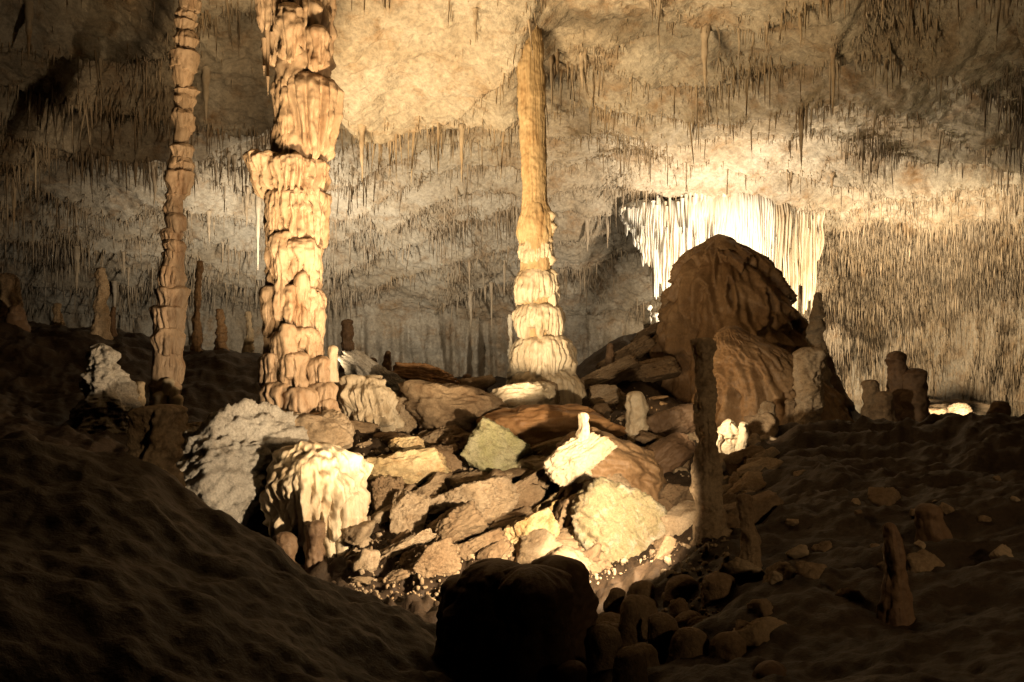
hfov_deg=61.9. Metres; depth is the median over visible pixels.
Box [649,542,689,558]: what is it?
rubble stone
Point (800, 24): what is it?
stalactite
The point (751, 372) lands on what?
flowstone mound
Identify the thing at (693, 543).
rubble stone
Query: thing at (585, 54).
stalactite
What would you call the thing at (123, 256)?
stalactite
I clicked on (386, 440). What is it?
rubble stone
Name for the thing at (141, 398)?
stalagmite
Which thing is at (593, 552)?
rubble stone
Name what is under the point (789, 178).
stalactite
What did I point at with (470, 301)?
stalactite
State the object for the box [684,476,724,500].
rubble stone
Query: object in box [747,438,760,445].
rubble stone
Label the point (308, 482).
dripping boulder
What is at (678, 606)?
stalagmite
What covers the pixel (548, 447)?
stone slab
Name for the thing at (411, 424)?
stone slab
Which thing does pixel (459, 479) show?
rubble stone
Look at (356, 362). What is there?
stone slab
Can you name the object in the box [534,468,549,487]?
rubble stone
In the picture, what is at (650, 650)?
stalagmite
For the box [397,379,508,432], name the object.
boulder
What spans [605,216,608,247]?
stalactite
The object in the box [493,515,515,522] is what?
rubble stone
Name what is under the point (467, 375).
stalagmite
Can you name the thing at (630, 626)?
stalagmite
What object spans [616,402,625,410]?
rubble stone
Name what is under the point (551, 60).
stalactite
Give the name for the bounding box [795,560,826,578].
rubble stone
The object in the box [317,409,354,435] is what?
boulder
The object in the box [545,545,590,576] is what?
rubble stone
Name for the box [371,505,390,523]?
rubble stone
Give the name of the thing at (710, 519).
stalagmite
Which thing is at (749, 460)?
rubble stone
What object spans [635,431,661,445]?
rubble stone
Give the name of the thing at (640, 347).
stone slab
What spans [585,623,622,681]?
stalagmite
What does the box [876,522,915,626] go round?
stalagmite
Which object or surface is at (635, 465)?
flowstone boulder
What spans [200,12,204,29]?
stalactite
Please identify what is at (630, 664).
stalagmite
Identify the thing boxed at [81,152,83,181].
stalactite
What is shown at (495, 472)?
rubble stone
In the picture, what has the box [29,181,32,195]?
stalactite
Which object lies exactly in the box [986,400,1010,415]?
stalagmite
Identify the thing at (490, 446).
boulder
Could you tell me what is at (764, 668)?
rock
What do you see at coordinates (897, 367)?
stalagmite
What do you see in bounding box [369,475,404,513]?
stone slab
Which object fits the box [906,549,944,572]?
rubble stone
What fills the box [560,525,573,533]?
rubble stone
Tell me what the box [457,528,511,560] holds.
stone slab
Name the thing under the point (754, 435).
stalagmite
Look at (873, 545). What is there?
rubble stone
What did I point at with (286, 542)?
stalagmite
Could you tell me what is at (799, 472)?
rubble stone
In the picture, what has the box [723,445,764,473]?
rubble stone
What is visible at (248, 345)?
stalagmite
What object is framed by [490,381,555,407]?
boulder
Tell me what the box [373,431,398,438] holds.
rubble stone
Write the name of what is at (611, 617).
stalagmite
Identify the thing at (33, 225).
stalactite
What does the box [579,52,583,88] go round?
stalactite
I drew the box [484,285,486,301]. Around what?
stalactite
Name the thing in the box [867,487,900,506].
rubble stone
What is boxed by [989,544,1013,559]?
rubble stone
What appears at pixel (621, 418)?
rubble stone
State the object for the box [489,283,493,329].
stalactite
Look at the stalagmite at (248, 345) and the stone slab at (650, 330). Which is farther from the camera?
the stone slab at (650, 330)
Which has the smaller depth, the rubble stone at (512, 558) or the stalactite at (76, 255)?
the rubble stone at (512, 558)
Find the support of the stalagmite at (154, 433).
on the cave floor
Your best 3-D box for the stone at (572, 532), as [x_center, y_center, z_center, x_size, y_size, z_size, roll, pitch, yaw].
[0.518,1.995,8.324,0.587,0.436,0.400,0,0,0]
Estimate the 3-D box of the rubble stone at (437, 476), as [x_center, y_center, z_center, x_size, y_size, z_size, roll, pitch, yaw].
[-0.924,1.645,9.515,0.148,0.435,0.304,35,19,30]
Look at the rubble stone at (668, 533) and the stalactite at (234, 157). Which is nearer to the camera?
the rubble stone at (668, 533)
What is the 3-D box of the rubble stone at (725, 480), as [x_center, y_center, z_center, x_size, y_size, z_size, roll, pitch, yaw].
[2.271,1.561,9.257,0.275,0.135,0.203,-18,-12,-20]
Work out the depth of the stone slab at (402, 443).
9.94 m
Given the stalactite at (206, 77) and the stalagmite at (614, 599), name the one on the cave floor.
the stalagmite at (614, 599)
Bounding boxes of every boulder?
[176,398,308,525]
[259,441,373,557]
[284,411,353,448]
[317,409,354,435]
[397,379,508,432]
[427,476,520,520]
[460,416,532,472]
[476,404,626,444]
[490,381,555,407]
[517,455,549,470]
[552,427,666,501]
[570,476,666,563]
[646,403,694,436]
[646,432,695,473]
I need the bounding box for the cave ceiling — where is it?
[0,0,1023,401]
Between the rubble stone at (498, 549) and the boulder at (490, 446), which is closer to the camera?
the rubble stone at (498, 549)
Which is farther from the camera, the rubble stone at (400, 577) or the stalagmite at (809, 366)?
the stalagmite at (809, 366)
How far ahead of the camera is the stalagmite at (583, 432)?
8.96 m
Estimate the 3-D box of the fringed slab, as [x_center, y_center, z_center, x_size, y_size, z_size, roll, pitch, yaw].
[-1.902,0.841,11.418,0.941,0.796,0.778,0,0,0]
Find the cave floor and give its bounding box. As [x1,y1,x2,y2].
[0,319,1023,681]
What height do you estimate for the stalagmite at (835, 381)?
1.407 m
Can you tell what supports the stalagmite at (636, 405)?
on the cave floor
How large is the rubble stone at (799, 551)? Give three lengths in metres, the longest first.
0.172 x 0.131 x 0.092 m
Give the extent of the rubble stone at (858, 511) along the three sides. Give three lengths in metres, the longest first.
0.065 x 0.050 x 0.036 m
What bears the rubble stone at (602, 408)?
on the cave floor
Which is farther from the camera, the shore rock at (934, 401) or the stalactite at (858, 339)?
the stalactite at (858, 339)
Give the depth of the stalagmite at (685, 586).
5.52 m
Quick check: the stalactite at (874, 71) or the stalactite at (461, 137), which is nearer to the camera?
the stalactite at (874, 71)
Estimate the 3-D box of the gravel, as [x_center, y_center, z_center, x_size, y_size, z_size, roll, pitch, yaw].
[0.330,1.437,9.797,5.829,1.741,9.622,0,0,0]
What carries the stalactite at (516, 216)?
hanging from the cave ceiling
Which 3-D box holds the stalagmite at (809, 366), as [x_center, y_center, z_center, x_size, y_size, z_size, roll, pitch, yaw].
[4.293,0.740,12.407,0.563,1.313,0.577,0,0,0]
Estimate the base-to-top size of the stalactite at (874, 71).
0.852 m
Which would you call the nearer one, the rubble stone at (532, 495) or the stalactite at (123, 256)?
the rubble stone at (532, 495)
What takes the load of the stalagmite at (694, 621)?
on the cave floor
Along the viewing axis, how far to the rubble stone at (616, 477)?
9.05 m
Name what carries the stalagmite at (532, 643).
on the cave floor
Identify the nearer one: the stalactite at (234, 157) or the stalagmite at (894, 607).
the stalagmite at (894, 607)
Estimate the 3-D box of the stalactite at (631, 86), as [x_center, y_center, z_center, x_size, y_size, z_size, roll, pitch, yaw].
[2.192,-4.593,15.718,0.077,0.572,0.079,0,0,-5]
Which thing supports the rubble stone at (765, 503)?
on the cave floor
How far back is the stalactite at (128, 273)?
24.39 m
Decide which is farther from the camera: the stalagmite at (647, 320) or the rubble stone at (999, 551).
the stalagmite at (647, 320)
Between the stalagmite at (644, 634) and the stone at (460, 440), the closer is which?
the stalagmite at (644, 634)
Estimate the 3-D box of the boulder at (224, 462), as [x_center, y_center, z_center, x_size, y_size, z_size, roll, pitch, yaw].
[-2.976,1.525,9.081,1.892,1.822,1.495,0,0,-31]
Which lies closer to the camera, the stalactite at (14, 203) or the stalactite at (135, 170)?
the stalactite at (135, 170)
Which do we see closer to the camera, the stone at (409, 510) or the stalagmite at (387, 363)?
the stone at (409, 510)
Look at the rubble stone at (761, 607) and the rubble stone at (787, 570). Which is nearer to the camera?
the rubble stone at (761, 607)
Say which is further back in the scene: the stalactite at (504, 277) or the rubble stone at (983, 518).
the stalactite at (504, 277)
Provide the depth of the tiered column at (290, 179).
10.63 m
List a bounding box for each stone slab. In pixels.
[186,422,201,428]
[338,349,404,395]
[364,447,451,492]
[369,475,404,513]
[379,528,436,559]
[388,436,424,451]
[391,362,460,384]
[393,397,417,434]
[412,479,446,495]
[417,443,462,470]
[419,424,468,445]
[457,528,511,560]
[501,545,518,559]
[514,469,555,492]
[531,434,566,455]
[580,354,640,392]
[595,334,655,369]
[623,356,681,382]
[631,321,659,341]
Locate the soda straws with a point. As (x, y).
(968, 258)
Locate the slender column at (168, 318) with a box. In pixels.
[148,0,201,405]
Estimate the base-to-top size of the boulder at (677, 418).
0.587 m
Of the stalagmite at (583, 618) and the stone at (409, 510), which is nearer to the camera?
the stalagmite at (583, 618)
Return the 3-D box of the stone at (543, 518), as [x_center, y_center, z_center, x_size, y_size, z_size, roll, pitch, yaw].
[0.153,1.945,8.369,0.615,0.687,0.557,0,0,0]
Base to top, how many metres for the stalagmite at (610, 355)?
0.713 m
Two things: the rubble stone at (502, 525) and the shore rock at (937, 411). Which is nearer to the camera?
the rubble stone at (502, 525)
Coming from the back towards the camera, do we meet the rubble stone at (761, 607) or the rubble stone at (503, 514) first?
the rubble stone at (503, 514)
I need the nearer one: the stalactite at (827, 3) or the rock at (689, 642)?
the rock at (689, 642)
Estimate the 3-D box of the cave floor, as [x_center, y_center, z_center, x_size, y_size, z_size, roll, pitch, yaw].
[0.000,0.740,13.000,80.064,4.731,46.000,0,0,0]
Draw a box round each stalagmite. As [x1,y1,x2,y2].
[0,273,23,319]
[4,305,30,331]
[52,303,65,325]
[61,343,141,436]
[89,267,113,339]
[109,307,117,336]
[126,404,187,486]
[136,381,145,406]
[190,260,203,351]
[213,308,229,350]
[241,311,254,352]
[273,531,299,565]
[305,520,326,569]
[339,319,354,371]
[382,351,391,370]
[432,573,461,667]
[443,558,519,681]
[462,374,471,377]
[487,563,574,681]
[506,314,512,384]
[530,555,598,663]
[552,660,587,681]
[574,412,591,483]
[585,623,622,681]
[596,612,619,623]
[598,621,612,624]
[603,587,625,613]
[605,343,614,364]
[612,646,647,681]
[618,599,643,646]
[622,594,657,632]
[624,391,648,437]
[626,580,657,606]
[631,642,659,666]
[641,617,646,642]
[643,305,651,328]
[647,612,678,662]
[649,234,808,403]
[651,312,658,324]
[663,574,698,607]
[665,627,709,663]
[669,598,688,618]
[675,610,701,627]
[686,616,707,626]
[690,337,729,542]
[700,572,735,608]
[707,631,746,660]
[716,433,723,452]
[717,419,738,453]
[735,422,748,450]
[735,493,762,567]
[749,433,759,438]
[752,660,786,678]
[758,400,775,415]
[781,399,796,424]
[792,347,826,424]
[805,292,833,387]
[826,352,855,410]
[861,379,879,417]
[868,391,897,421]
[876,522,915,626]
[885,351,907,420]
[898,368,930,421]
[914,503,952,541]
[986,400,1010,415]
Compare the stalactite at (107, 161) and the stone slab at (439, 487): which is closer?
the stone slab at (439, 487)
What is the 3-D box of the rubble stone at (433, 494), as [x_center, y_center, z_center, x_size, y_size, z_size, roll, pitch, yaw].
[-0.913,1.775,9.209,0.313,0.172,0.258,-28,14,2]
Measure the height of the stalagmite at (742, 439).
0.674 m
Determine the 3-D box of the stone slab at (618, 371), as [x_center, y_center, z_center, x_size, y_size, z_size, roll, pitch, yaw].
[1.642,0.627,14.582,1.162,0.817,0.868,0,0,0]
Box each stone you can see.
[341,520,375,545]
[344,547,358,557]
[346,554,357,560]
[350,420,375,434]
[350,576,373,585]
[352,548,379,572]
[355,441,372,446]
[356,537,371,549]
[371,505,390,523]
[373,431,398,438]
[383,435,405,445]
[385,569,407,582]
[388,572,410,582]
[389,488,430,534]
[391,529,410,544]
[396,537,461,578]
[404,483,418,490]
[416,430,429,436]
[423,471,446,485]
[426,500,487,543]
[429,491,438,509]
[442,433,471,455]
[448,470,487,487]
[457,375,496,389]
[476,540,510,559]
[479,469,506,480]
[485,512,506,523]
[488,517,521,530]
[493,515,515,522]
[502,507,559,545]
[504,468,528,477]
[505,472,516,479]
[507,506,532,516]
[508,556,515,561]
[514,483,546,510]
[515,528,564,563]
[519,470,556,495]
[531,491,559,512]
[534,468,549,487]
[540,379,559,404]
[542,432,617,486]
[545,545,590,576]
[547,494,562,507]
[549,493,576,514]
[554,495,574,528]
[555,489,564,499]
[556,531,578,548]
[560,473,630,490]
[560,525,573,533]
[564,479,588,497]
[568,530,574,538]
[577,546,585,551]
[583,542,601,561]
[588,384,625,407]
[589,559,602,572]
[592,403,613,414]
[596,560,605,570]
[604,560,612,569]
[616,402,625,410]
[616,414,624,420]
[628,435,636,443]
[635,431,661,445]
[646,395,668,399]
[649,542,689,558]
[653,535,675,560]
[653,538,661,548]
[658,483,689,505]
[658,497,673,511]
[660,499,696,536]
[660,531,670,537]
[673,467,687,472]
[682,461,689,468]
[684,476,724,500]
[686,431,697,440]
[690,528,731,546]
[719,453,728,471]
[720,557,764,578]
[722,476,729,484]
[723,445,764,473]
[723,490,783,526]
[723,491,736,503]
[727,471,766,492]
[732,616,786,647]
[733,486,747,493]
[736,457,783,477]
[744,412,778,437]
[746,457,761,463]
[746,598,772,616]
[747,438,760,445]
[751,447,779,457]
[760,435,776,440]
[762,561,795,582]
[768,571,782,584]
[785,518,798,525]
[785,544,808,558]
[793,469,805,475]
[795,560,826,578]
[811,540,831,551]
[835,587,865,602]
[851,498,860,504]
[854,509,861,514]
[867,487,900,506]
[870,543,879,547]
[876,561,883,571]
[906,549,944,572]
[909,508,914,516]
[914,539,925,548]
[939,502,954,514]
[978,515,991,521]
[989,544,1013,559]
[993,475,1000,480]
[1010,496,1019,500]
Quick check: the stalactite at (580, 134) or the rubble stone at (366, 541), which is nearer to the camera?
the rubble stone at (366, 541)
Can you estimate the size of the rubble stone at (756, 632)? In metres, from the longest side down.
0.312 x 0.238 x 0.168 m
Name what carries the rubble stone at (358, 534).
on the cave floor
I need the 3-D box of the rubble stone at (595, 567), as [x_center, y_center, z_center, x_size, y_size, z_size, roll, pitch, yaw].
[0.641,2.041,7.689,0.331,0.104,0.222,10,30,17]
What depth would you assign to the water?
24.78 m
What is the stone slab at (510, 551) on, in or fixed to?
on the cave floor
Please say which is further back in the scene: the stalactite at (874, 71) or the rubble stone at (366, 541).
the stalactite at (874, 71)
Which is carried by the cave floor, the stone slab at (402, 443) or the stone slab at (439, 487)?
the stone slab at (439, 487)
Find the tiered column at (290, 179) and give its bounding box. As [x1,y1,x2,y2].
[243,0,344,414]
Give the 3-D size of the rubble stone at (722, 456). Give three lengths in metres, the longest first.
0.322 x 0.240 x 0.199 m
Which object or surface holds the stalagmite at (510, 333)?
on the cave floor
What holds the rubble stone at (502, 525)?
on the cave floor
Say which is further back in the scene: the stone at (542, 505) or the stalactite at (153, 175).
the stalactite at (153, 175)
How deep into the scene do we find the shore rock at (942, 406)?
21.82 m
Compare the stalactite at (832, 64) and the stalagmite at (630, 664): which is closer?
the stalagmite at (630, 664)
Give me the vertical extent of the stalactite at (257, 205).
2.223 m
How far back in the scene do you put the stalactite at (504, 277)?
24.99 m
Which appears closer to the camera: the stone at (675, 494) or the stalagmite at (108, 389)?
the stone at (675, 494)
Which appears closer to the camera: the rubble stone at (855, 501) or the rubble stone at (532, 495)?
the rubble stone at (855, 501)
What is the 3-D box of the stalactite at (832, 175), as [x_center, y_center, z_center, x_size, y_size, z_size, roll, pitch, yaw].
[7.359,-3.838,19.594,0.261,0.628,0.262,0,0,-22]
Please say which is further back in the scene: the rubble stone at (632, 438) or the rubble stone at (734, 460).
the rubble stone at (632, 438)
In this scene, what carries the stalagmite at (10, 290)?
on the cave floor
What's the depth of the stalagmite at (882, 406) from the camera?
12.19 m
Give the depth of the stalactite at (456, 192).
20.94 m
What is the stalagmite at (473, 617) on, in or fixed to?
on the cave floor
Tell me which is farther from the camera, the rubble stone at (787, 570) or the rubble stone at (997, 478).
the rubble stone at (997, 478)
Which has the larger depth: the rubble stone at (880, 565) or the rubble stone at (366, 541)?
the rubble stone at (366, 541)
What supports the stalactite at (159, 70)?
hanging from the cave ceiling
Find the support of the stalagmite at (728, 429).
on the cave floor
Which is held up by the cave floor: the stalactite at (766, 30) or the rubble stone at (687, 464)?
the rubble stone at (687, 464)
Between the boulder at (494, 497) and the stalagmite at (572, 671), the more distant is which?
the boulder at (494, 497)
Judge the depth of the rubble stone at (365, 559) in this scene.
7.93 m
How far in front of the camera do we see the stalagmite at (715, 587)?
5.21 m
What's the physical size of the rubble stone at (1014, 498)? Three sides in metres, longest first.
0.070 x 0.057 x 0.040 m
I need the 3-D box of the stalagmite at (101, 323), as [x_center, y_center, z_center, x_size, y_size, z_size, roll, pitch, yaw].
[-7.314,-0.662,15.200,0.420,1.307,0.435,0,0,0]
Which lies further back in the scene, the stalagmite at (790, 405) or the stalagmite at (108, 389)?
the stalagmite at (790, 405)
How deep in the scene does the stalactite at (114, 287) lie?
25.34 m
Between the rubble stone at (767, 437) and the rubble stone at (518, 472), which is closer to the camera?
the rubble stone at (518, 472)
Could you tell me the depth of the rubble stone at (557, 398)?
13.24 m
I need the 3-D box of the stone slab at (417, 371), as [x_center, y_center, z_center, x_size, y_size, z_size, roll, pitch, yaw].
[-1.370,0.641,13.895,1.223,0.613,1.033,0,0,0]
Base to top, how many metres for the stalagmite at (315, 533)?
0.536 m
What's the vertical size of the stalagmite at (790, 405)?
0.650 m
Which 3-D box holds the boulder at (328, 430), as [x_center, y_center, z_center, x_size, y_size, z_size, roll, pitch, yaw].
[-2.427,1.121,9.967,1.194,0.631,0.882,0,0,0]
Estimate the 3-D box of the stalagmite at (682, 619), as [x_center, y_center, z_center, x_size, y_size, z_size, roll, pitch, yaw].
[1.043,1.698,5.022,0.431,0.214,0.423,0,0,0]
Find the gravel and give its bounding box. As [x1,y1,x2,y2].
[346,387,729,616]
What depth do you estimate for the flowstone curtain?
21.14 m
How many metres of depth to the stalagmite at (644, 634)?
4.91 m
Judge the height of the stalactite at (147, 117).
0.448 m
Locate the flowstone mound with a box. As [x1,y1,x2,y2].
[691,326,854,429]
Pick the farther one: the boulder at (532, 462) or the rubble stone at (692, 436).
the rubble stone at (692, 436)
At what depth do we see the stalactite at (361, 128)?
15.25 m
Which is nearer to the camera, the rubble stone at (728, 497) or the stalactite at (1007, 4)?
the rubble stone at (728, 497)
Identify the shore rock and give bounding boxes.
[928,408,946,414]
[929,399,952,404]
[929,403,950,412]
[944,399,989,407]
[947,402,973,414]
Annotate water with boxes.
[852,400,1023,416]
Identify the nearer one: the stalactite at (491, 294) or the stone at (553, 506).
the stone at (553, 506)
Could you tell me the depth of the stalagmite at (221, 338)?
15.53 m
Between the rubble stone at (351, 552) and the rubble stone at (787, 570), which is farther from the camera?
the rubble stone at (351, 552)
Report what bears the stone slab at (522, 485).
on the cave floor
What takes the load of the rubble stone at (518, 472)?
on the cave floor
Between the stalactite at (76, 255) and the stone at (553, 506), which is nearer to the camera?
the stone at (553, 506)
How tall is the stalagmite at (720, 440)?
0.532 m
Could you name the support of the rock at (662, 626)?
on the cave floor
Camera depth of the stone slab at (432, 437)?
10.97 m
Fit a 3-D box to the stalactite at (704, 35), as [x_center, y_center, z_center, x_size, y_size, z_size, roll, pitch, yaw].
[3.239,-4.723,14.288,0.181,1.216,0.185,0,0,12]
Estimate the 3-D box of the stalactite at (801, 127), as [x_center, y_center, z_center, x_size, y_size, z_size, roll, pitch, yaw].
[5.543,-3.866,16.385,0.168,1.157,0.163,0,0,-36]
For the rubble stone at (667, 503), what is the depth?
9.24 m
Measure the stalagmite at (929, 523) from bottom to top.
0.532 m
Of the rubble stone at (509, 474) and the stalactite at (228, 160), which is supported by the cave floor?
the rubble stone at (509, 474)
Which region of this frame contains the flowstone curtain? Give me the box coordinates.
[618,192,824,313]
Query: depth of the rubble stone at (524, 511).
9.19 m
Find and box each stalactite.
[11,182,16,229]
[23,0,33,58]
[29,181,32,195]
[31,220,35,241]
[34,148,36,196]
[72,246,80,294]
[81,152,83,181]
[105,156,109,174]
[111,281,117,306]
[121,252,125,277]
[127,267,129,290]
[133,162,137,187]
[146,108,149,131]
[150,161,156,203]
[157,59,162,86]
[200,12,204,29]
[201,66,210,120]
[206,210,211,241]
[221,242,223,264]
[226,152,230,184]
[233,155,236,182]
[237,10,240,53]
[244,187,249,226]
[255,194,260,264]
[357,124,365,179]
[455,187,457,212]
[459,124,465,181]
[468,260,470,290]
[468,291,473,327]
[469,140,472,156]
[472,8,478,41]
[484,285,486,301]
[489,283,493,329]
[503,265,505,294]
[515,206,517,227]
[549,54,553,119]
[555,52,559,74]
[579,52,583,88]
[579,133,582,147]
[584,48,586,70]
[584,218,590,252]
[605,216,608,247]
[629,77,632,100]
[700,25,710,94]
[737,28,740,52]
[763,21,768,51]
[788,172,792,197]
[797,108,804,166]
[798,12,802,46]
[826,0,828,17]
[829,47,836,114]
[830,172,835,187]
[857,326,858,352]
[873,63,875,88]
[879,202,881,221]
[935,197,938,215]
[1005,0,1010,23]
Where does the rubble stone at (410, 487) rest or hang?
on the cave floor
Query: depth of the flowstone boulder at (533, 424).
10.76 m
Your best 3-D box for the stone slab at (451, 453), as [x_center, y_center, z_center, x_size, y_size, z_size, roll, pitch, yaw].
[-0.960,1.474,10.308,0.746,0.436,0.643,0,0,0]
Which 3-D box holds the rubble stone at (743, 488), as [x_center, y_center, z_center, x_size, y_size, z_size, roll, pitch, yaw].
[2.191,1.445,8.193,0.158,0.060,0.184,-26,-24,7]
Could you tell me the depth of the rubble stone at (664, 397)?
13.71 m
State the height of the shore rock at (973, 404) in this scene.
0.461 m
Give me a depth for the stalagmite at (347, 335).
15.12 m
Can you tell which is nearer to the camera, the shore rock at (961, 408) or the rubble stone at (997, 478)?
the rubble stone at (997, 478)
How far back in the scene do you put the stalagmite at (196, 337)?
15.34 m
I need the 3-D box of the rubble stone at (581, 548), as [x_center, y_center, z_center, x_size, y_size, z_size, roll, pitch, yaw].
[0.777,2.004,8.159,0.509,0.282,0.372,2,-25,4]
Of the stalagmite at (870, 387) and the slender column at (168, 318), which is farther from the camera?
the stalagmite at (870, 387)
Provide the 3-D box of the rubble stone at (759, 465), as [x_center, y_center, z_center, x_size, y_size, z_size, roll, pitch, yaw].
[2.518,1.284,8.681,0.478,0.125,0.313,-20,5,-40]
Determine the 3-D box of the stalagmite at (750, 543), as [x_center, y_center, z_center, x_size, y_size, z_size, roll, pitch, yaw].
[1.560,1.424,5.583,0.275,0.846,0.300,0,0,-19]
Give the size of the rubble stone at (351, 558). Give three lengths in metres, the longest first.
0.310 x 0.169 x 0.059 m
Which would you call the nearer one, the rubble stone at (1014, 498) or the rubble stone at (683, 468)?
the rubble stone at (1014, 498)
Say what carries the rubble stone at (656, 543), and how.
on the cave floor
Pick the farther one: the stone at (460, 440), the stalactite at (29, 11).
the stalactite at (29, 11)
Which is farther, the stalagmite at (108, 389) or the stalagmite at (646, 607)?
the stalagmite at (108, 389)
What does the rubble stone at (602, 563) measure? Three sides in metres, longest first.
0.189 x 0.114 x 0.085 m
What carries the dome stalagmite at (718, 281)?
on the cave floor
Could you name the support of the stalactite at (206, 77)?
hanging from the cave ceiling
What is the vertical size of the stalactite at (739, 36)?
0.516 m
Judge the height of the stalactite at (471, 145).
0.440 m
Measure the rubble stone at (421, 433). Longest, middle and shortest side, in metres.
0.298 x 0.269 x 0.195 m
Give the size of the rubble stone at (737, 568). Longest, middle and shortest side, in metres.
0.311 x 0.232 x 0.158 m
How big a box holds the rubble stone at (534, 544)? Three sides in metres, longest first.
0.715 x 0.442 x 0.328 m
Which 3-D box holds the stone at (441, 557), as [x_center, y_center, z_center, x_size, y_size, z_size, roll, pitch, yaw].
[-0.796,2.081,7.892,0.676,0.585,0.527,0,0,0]
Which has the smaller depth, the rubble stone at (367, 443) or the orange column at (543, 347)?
the rubble stone at (367, 443)
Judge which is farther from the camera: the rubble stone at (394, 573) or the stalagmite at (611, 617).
the rubble stone at (394, 573)
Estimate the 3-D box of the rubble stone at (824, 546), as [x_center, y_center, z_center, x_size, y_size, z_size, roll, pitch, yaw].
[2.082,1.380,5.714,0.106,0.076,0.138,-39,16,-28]
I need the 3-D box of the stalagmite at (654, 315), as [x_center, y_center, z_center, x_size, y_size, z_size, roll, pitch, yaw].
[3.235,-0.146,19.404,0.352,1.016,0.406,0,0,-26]
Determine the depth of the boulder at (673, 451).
10.03 m
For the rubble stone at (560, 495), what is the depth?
9.04 m
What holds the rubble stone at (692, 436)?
on the cave floor
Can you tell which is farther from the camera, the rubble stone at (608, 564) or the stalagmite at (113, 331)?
the stalagmite at (113, 331)
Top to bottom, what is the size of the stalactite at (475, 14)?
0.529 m
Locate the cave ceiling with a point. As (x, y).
(402, 66)
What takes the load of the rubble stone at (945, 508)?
on the cave floor
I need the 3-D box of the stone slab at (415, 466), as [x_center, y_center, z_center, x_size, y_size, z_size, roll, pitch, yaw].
[-1.318,1.557,9.850,1.233,0.733,0.708,0,0,0]
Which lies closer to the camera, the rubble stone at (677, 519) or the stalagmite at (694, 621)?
the stalagmite at (694, 621)
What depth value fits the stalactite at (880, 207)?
21.17 m
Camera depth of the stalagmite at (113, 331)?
15.55 m
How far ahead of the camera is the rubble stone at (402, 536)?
8.35 m
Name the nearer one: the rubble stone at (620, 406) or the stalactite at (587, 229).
the rubble stone at (620, 406)
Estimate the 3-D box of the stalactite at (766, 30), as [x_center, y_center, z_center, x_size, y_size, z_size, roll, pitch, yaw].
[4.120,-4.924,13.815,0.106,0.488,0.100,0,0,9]
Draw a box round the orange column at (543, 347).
[508,25,586,404]
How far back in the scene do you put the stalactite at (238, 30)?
13.19 m
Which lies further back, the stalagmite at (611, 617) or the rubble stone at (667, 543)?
the rubble stone at (667, 543)
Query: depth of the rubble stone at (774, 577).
4.91 m
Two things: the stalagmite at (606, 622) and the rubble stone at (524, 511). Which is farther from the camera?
the rubble stone at (524, 511)
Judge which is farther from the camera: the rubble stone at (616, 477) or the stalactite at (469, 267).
the stalactite at (469, 267)
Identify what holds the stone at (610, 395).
on the cave floor
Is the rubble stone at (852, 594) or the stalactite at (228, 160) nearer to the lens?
the rubble stone at (852, 594)
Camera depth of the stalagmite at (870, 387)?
12.62 m
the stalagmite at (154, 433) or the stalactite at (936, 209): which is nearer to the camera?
the stalagmite at (154, 433)
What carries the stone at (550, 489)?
on the cave floor
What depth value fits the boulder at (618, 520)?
8.00 m
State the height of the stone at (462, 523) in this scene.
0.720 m
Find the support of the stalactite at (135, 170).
hanging from the cave ceiling
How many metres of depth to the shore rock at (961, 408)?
19.82 m
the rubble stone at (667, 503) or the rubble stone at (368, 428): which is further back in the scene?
the rubble stone at (368, 428)
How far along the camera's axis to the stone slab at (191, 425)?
9.84 m
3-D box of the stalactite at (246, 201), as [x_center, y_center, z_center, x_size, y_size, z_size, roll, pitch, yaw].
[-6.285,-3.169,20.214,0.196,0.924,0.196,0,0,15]
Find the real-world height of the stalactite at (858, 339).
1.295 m
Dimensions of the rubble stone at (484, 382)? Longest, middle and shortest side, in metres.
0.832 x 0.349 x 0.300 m
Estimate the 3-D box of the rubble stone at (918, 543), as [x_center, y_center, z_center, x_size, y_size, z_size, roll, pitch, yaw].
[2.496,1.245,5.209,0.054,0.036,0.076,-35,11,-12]
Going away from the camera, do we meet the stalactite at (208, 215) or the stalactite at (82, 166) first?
the stalactite at (82, 166)
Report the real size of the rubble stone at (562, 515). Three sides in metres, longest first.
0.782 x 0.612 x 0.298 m
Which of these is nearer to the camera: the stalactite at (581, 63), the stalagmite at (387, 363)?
the stalagmite at (387, 363)
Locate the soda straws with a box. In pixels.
[0,0,1023,401]
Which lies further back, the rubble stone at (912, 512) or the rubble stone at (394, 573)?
the rubble stone at (394, 573)
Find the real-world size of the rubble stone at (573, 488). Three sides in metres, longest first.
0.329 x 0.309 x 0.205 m
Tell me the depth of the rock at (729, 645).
4.15 m
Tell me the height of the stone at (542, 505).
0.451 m
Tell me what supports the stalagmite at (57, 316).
on the cave floor
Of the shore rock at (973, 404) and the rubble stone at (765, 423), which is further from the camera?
the shore rock at (973, 404)
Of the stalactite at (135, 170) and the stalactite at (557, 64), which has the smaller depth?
the stalactite at (557, 64)
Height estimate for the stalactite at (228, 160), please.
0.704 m
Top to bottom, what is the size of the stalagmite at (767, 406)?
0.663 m
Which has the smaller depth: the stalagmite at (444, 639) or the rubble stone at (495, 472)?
the stalagmite at (444, 639)
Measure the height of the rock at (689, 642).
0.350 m
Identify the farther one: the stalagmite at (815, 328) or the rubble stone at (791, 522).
the stalagmite at (815, 328)
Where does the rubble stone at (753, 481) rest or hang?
on the cave floor
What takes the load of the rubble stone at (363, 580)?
on the cave floor
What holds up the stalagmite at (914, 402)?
on the cave floor
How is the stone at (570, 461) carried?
on the flowstone boulder at (635, 465)
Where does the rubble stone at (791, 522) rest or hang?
on the cave floor
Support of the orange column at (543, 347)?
on the cave floor
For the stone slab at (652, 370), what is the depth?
14.76 m

